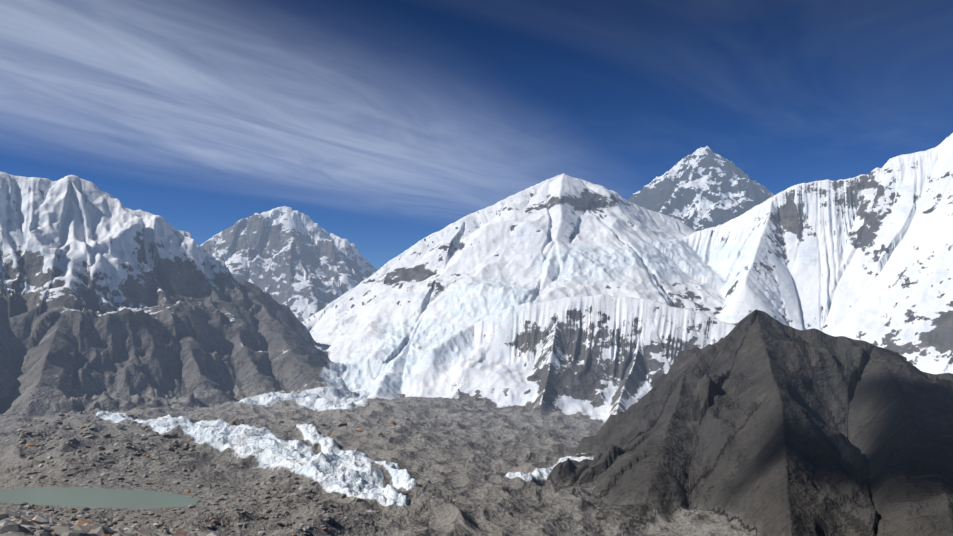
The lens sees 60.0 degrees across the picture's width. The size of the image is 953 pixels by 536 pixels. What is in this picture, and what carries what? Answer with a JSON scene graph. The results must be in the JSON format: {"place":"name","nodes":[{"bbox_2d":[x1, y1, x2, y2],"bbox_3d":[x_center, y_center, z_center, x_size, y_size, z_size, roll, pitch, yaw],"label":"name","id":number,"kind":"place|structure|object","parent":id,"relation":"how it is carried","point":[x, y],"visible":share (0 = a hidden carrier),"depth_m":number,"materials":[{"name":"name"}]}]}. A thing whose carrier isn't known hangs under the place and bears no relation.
{"place":"outdoors","nodes":[
{"label":"outdoors","id":0,"kind":"place"},
{"bbox_2d":[0,487,198,508],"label":"lake water","id":1,"kind":"structure","parent":0,"point":[95,497],"depth_m":1682.11,"materials":[{"name":"grey liquid"}]},
{"bbox_2d":[0,133,952,535],"bbox_3d":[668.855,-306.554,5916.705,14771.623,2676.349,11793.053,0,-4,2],"label":"mountain terrain","id":2,"kind":"structure","parent":0,"point":[706,341],"depth_m":3869.40,"materials":[{"name":"white snow"}]},
{"bbox_2d":[0,519,110,535],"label":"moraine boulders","id":3,"kind":"object","parent":2,"relation":"on","point":[22,527],"visible":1,"depth_m":55.65,"materials":[{"name":"grey stone"}]},
{"bbox_2d":[0,510,217,535],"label":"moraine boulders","id":4,"kind":"object","parent":2,"relation":"on","point":[89,526],"visible":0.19,"depth_m":133.15,"materials":[{"name":"grey stone"}]},
{"bbox_2d":[14,411,447,535],"bbox_3d":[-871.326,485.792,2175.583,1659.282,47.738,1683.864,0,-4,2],"label":"rocks","id":5,"kind":"object","parent":2,"relation":"on","point":[56,437],"visible":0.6,"depth_m":1833.54,"materials":[{"name":"grey stone"}]},
{"bbox_2d":[0,0,952,269],"label":"sky","id":6,"kind":"structure","parent":0,"point":[386,124],"materials":[{"name":"blue"}]}
]}

